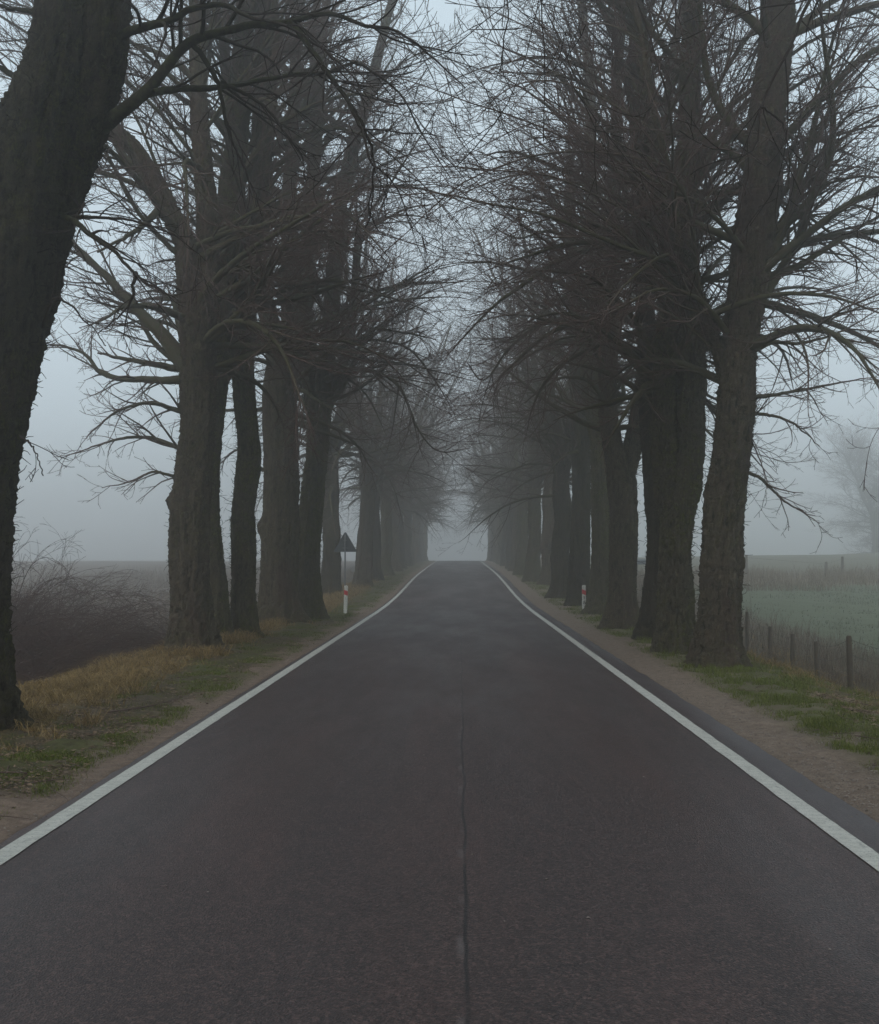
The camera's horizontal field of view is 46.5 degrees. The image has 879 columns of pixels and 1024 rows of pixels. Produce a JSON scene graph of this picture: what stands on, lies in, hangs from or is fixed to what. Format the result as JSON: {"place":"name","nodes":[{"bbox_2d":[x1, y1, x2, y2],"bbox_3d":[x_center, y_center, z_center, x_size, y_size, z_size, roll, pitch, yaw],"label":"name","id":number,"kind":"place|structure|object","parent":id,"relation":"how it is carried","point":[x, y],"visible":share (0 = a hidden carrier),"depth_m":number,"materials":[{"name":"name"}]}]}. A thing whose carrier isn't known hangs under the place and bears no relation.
{"place":"outdoors","nodes":[
{"label":"outdoors","id":0,"kind":"place"},
{"bbox_2d":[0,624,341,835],"bbox_3d":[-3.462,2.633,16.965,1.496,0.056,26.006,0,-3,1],"label":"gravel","id":1,"kind":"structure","parent":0,"point":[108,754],"depth_m":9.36,"materials":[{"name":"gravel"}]},
{"bbox_2d":[0,577,385,752],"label":"dry grass","id":2,"kind":"structure","parent":0,"point":[41,690],"depth_m":15.20,"materials":[{"name":"brown plant"}]},
{"bbox_2d":[0,657,870,1008],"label":"grit","id":3,"kind":"object","parent":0,"point":[426,745],"visible":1,"depth_m":6.61,"materials":[{"name":"stone"}]},
{"bbox_2d":[0,561,878,1023],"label":"road","id":4,"kind":"structure","parent":0,"point":[334,835],"depth_m":6.20,"materials":[{"name":"grey asphalt"}]},
{"bbox_2d":[0,561,436,864],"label":"road marking","id":5,"kind":"structure","parent":4,"relation":"on","point":[15,847],"depth_m":8.99,"materials":[{"name":"paint"}]},
{"bbox_2d":[480,561,878,870],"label":"road marking","id":6,"kind":"structure","parent":4,"relation":"on","point":[858,847],"depth_m":8.85,"materials":[{"name":"paint"}]},
{"bbox_2d":[0,553,878,842],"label":"ground","id":7,"kind":"structure","parent":0,"point":[792,609],"depth_m":16.29,"materials":[{"name":"brown soil"}]},
{"bbox_2d":[0,770,28,772],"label":"fallen branch","id":8,"kind":"object","parent":7,"relation":"on","point":[12,772],"visible":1,"depth_m":8.81,"materials":[{"name":"brown wood"}]},
{"bbox_2d":[9,516,125,686],"bbox_3d":[-8.090,2.890,19.943,5.396,6.339,7.808,2,-3,-37],"label":"shrub","id":9,"kind":"object","parent":7,"relation":"on","point":[22,664],"visible":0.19,"depth_m":20.05,"materials":[{"name":"brown plant"}]},
{"bbox_2d":[10,538,143,667],"bbox_3d":[-11.348,2.903,24.065,7.662,4.892,7.791,0,-3,1],"label":"shrub","id":10,"kind":"object","parent":7,"relation":"on","point":[71,582],"visible":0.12,"depth_m":24.93,"materials":[{"name":"brown plant"}]},
{"bbox_2d":[10,584,163,684],"bbox_3d":[-7.667,3.405,20.481,6.598,3.797,5.955,1,-3,-29],"label":"shrub","id":11,"kind":"object","parent":7,"relation":"on","point":[56,639],"visible":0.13,"depth_m":20.53,"materials":[{"name":"brown plant"}]},
{"bbox_2d":[11,533,163,687],"bbox_3d":[-7.352,2.879,18.660,6.448,5.582,6.312,0,-3,1],"label":"shrub","id":12,"kind":"object","parent":7,"relation":"on","point":[55,657],"visible":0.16,"depth_m":19.47,"materials":[{"name":"brown plant"}]},
{"bbox_2d":[12,517,169,664],"bbox_3d":[-8.929,2.987,25.003,8.127,5.841,6.987,-2,-3,38],"label":"shrub","id":13,"kind":"object","parent":7,"relation":"on","point":[95,587],"visible":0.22,"depth_m":25.18,"materials":[{"name":"brown plant"}]},
{"bbox_2d":[14,566,169,662],"bbox_3d":[-8.405,3.324,23.728,6.207,4.148,5.448,2,-3,-34],"label":"shrub","id":14,"kind":"object","parent":7,"relation":"on","point":[104,616],"visible":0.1,"depth_m":24.61,"materials":[{"name":"brown plant"}]},
{"bbox_2d":[9,527,225,684],"bbox_3d":[-8.091,3.088,22.135,9.002,6.035,8.069,-1,-3,28],"label":"shrub","id":15,"kind":"object","parent":7,"relation":"on","point":[81,614],"visible":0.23,"depth_m":22.04,"materials":[{"name":"brown plant"}]},
{"bbox_2d":[76,697,190,715],"bbox_3d":[-3.649,2.446,12.497,0.411,0.280,1.559,-2,-3,36],"label":"fallen branch","id":16,"kind":"object","parent":7,"relation":"on","point":[120,710],"visible":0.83,"depth_m":12.48,"materials":[{"name":"brown wood"}]},
{"bbox_2d":[11,566,354,651],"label":"field","id":17,"kind":"structure","parent":7,"relation":"on","point":[136,574],"depth_m":64.80,"materials":[{"name":"brown soil"}]},
{"bbox_2d":[0,574,411,819],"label":"grass","id":18,"kind":"structure","parent":7,"relation":"on","point":[59,755],"depth_m":11.93,"materials":[{"name":"green plant"}]},
{"bbox_2d":[0,0,453,655],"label":"linden tree","id":19,"kind":"object","parent":7,"relation":"on","point":[190,352],"visible":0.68,"depth_m":19.96,"materials":[{"name":"brown plant"}]},
{"bbox_2d":[0,0,569,730],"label":"linden tree","id":20,"kind":"object","parent":7,"relation":"on","point":[64,112],"visible":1,"depth_m":10.97,"materials":[{"name":"brown plant"}]},
{"bbox_2d":[91,0,481,622],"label":"linden tree","id":21,"kind":"object","parent":7,"relation":"on","point":[279,530],"visible":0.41,"depth_m":29.42,"materials":[{"name":"brown plant"}]},
{"bbox_2d":[73,0,518,637],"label":"linden tree","id":22,"kind":"object","parent":7,"relation":"on","point":[243,594],"visible":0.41,"depth_m":23.88,"materials":[{"name":"brown plant"}]},
{"bbox_2d":[95,0,518,637],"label":"linden tree","id":23,"kind":"object","parent":7,"relation":"on","point":[239,122],"visible":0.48,"depth_m":22.98,"materials":[{"name":"brown plant"}]},
{"bbox_2d":[144,106,470,594],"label":"linden tree","id":24,"kind":"object","parent":7,"relation":"on","point":[331,566],"visible":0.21,"depth_m":48.85,"materials":[{"name":"brown plant"}]},
{"bbox_2d":[149,0,513,619],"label":"linden tree","id":25,"kind":"object","parent":7,"relation":"on","point":[310,546],"visible":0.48,"depth_m":31.26,"materials":[{"name":"brown plant"}]},
{"bbox_2d":[334,532,355,585],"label":"road sign","id":26,"kind":"object","parent":7,"relation":"on","point":[345,544],"visible":0.92,"depth_m":41.06,"materials":[{"name":"grey metal"}]},
{"bbox_2d":[343,586,347,612],"bbox_3d":[-3.167,3.012,34.568,0.132,1.060,0.095,2,-3,1],"label":"marker post","id":27,"kind":"object","parent":7,"relation":"on","point":[345,598],"visible":0.88,"depth_m":34.53,"materials":[{"name":"white plastic"}]},
{"bbox_2d":[256,244,482,586],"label":"linden tree","id":28,"kind":"object","parent":7,"relation":"on","point":[363,572],"visible":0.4,"depth_m":54.26,"materials":[{"name":"brown plant"}]},
{"bbox_2d":[300,239,491,575],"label":"linden tree","id":29,"kind":"object","parent":7,"relation":"on","point":[386,552],"visible":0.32,"depth_m":67.67,"materials":[{"name":"brown plant"}]},
{"bbox_2d":[299,248,499,580],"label":"linden tree","id":30,"kind":"object","parent":7,"relation":"on","point":[377,574],"visible":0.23,"depth_m":60.83,"materials":[{"name":"brown plant"}]},
{"bbox_2d":[340,340,485,565],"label":"linden tree","id":31,"kind":"object","parent":7,"relation":"on","point":[407,540],"visible":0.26,"depth_m":94.98,"materials":[{"name":"brown plant"}]},
{"bbox_2d":[340,299,489,571],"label":"linden tree","id":32,"kind":"object","parent":7,"relation":"on","point":[395,561],"visible":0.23,"depth_m":76.56,"materials":[{"name":"brown plant"}]},
{"bbox_2d":[372,391,465,563],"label":"linden tree","id":33,"kind":"object","parent":7,"relation":"on","point":[411,549],"visible":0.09,"depth_m":105.23,"materials":[{"name":"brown plant"}]},
{"bbox_2d":[339,293,500,568],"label":"linden tree","id":34,"kind":"object","parent":7,"relation":"on","point":[402,542],"visible":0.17,"depth_m":85.62,"materials":[{"name":"brown plant"}]},
{"bbox_2d":[372,374,470,562],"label":"linden tree","id":35,"kind":"object","parent":7,"relation":"on","point":[415,536],"visible":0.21,"depth_m":112.61,"materials":[{"name":"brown plant"}]},
{"bbox_2d":[380,412,472,560],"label":"linden tree","id":36,"kind":"object","parent":7,"relation":"on","point":[422,548],"visible":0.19,"depth_m":132.75,"materials":[{"name":"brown plant"}]},
{"bbox_2d":[403,387,473,561],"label":"linden tree","id":37,"kind":"object","parent":7,"relation":"on","point":[438,521],"visible":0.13,"depth_m":122.78,"materials":[{"name":"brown plant"}]},
{"bbox_2d":[423,427,463,559],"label":"linden tree","id":38,"kind":"object","parent":7,"relation":"on","point":[425,538],"visible":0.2,"depth_m":144.81,"materials":[{"name":"brown plant"}]},
{"bbox_2d":[445,441,498,559],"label":"linden tree","id":39,"kind":"object","parent":7,"relation":"on","point":[488,536],"visible":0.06,"depth_m":147.01,"materials":[{"name":"brown plant"}]},
{"bbox_2d":[446,427,499,560],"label":"linden tree","id":40,"kind":"object","parent":7,"relation":"on","point":[489,554],"visible":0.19,"depth_m":136.13,"materials":[{"name":"brown plant"}]},
{"bbox_2d":[444,386,502,563],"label":"linden tree","id":41,"kind":"object","parent":7,"relation":"on","point":[501,532],"visible":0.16,"depth_m":104.89,"materials":[{"name":"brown plant"}]},
{"bbox_2d":[446,369,525,560],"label":"linden tree","id":42,"kind":"object","parent":7,"relation":"on","point":[492,556],"visible":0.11,"depth_m":124.41,"materials":[{"name":"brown plant"}]},
{"bbox_2d":[443,391,541,562],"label":"linden tree","id":43,"kind":"object","parent":7,"relation":"on","point":[495,529],"visible":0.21,"depth_m":114.65,"materials":[{"name":"brown plant"}]},
{"bbox_2d":[426,277,571,570],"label":"linden tree","id":44,"kind":"object","parent":7,"relation":"on","point":[513,550],"visible":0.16,"depth_m":77.59,"materials":[{"name":"brown plant"}]},
{"bbox_2d":[438,308,564,568],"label":"linden tree","id":45,"kind":"object","parent":7,"relation":"on","point":[510,518],"visible":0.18,"depth_m":86.54,"materials":[{"name":"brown plant"}]},
{"bbox_2d":[439,361,571,565],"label":"linden tree","id":46,"kind":"object","parent":7,"relation":"on","point":[503,555],"visible":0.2,"depth_m":95.89,"materials":[{"name":"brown plant"}]},
{"bbox_2d":[450,290,571,574],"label":"linden tree","id":47,"kind":"object","parent":7,"relation":"on","point":[522,533],"visible":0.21,"depth_m":68.67,"materials":[{"name":"brown plant"}]},
{"bbox_2d":[405,190,635,585],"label":"linden tree","id":48,"kind":"object","parent":7,"relation":"on","point":[545,550],"visible":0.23,"depth_m":55.82,"materials":[{"name":"brown plant"}]},
{"bbox_2d":[444,194,624,581],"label":"linden tree","id":49,"kind":"object","parent":7,"relation":"on","point":[532,566],"visible":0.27,"depth_m":59.11,"materials":[{"name":"brown plant"}]},
{"bbox_2d":[411,115,721,598],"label":"linden tree","id":50,"kind":"object","parent":7,"relation":"on","point":[560,495],"visible":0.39,"depth_m":44.66,"materials":[{"name":"brown plant"}]},
{"bbox_2d":[582,585,585,608],"bbox_3d":[4.883,2.998,34.610,0.131,1.060,0.096,0,-3,1],"label":"marker post","id":51,"kind":"object","parent":7,"relation":"on","point":[583,595],"visible":0.84,"depth_m":34.58,"materials":[{"name":"white plastic"}]},
{"bbox_2d":[295,0,878,668],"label":"linden tree","id":52,"kind":"object","parent":7,"relation":"on","point":[737,344],"visible":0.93,"depth_m":17.48,"materials":[{"name":"brown plant"}]},
{"bbox_2d":[432,76,760,605],"bbox_3d":[5.476,-6.929,40.716,11.566,21.845,9.436,1,-3,-19],"label":"linden tree","id":53,"kind":"object","parent":7,"relation":"on","point":[579,561],"visible":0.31,"depth_m":39.21,"materials":[{"name":"brown plant"}]},
{"bbox_2d":[455,0,740,614],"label":"linden tree","id":54,"kind":"object","parent":7,"relation":"on","point":[597,595],"visible":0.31,"depth_m":33.59,"materials":[{"name":"brown plant"}]},
{"bbox_2d":[359,0,878,300],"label":"linden tree","id":55,"kind":"object","parent":7,"relation":"on","point":[762,106],"visible":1,"depth_m":9.73,"materials":[{"name":"brown plant"}]},
{"bbox_2d":[383,0,878,654],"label":"linden tree","id":56,"kind":"object","parent":7,"relation":"on","point":[677,416],"visible":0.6,"depth_m":20.11,"materials":[{"name":"brown plant"}]},
{"bbox_2d":[430,0,837,629],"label":"linden tree","id":57,"kind":"object","parent":7,"relation":"on","point":[622,464],"visible":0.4,"depth_m":27.06,"materials":[{"name":"brown plant"}]},
{"bbox_2d":[398,0,878,639],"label":"linden tree","id":58,"kind":"object","parent":7,"relation":"on","point":[646,624],"visible":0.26,"depth_m":23.64,"materials":[{"name":"brown plant"}]},
{"bbox_2d":[637,559,645,564],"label":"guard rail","id":59,"kind":"object","parent":7,"relation":"on","point":[640,561],"visible":0.15,"depth_m":61.67,"materials":[{"name":"metal"}]},
{"bbox_2d":[593,625,878,765],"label":"twig litter","id":60,"kind":"object","parent":7,"relation":"on","point":[816,719],"visible":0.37,"depth_m":12.81,"materials":[{"name":"brown wood"}]},
{"bbox_2d":[637,555,843,575],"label":"pasture fence","id":61,"kind":"object","parent":7,"relation":"on","point":[826,563],"visible":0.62,"depth_m":69.50,"materials":[{"name":"brown wood"}]},
{"bbox_2d":[636,573,878,696],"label":"weeds","id":62,"kind":"object","parent":7,"relation":"on","point":[823,661],"visible":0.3,"depth_m":27.05,"materials":[{"name":"green plant"}]},
{"bbox_2d":[695,608,878,690],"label":"wire fence","id":63,"kind":"object","parent":7,"relation":"on","point":[850,670],"visible":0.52,"depth_m":22.90,"materials":[{"name":"brown wood"}]},
{"bbox_2d":[781,682,878,724],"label":"leaf pile","id":64,"kind":"object","parent":7,"relation":"on","point":[816,693],"visible":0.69,"depth_m":13.32,"materials":[{"name":"brown plant"}]},
{"bbox_2d":[783,416,878,553],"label":"linden tree","id":65,"kind":"object","parent":7,"relation":"on","point":[869,503],"visible":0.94,"depth_m":148.37,"materials":[{"name":"grey plant"}]},
{"bbox_2d":[815,404,878,551],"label":"linden tree","id":66,"kind":"object","parent":7,"relation":"on","point":[860,461],"visible":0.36,"depth_m":161.17,"materials":[{"name":"grey plant"}]},
{"bbox_2d":[0,0,878,560],"label":"sky","id":67,"kind":"structure","parent":0,"point":[122,529],"materials":[{"name":"grey"}]},
{"bbox_2d":[515,574,878,773],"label":"grass","id":68,"kind":"structure","parent":0,"point":[795,697],"depth_m":13.56,"materials":[{"name":"green plant"}]},
{"bbox_2d":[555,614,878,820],"bbox_3d":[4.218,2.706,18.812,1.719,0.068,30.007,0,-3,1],"label":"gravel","id":69,"kind":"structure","parent":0,"point":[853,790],"depth_m":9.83,"materials":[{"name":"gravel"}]},
{"bbox_2d":[637,561,878,590],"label":"tall grass","id":70,"kind":"structure","parent":0,"point":[834,575],"depth_m":61.10,"materials":[{"name":"green plant"}]},
{"bbox_2d":[638,586,878,708],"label":"dry grass","id":71,"kind":"structure","parent":0,"point":[791,667],"depth_m":18.18,"materials":[{"name":"plant"}]},
{"bbox_2d":[695,584,878,673],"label":"field grass","id":72,"kind":"structure","parent":0,"point":[848,588],"depth_m":45.71,"materials":[{"name":"green plant"}]}
]}

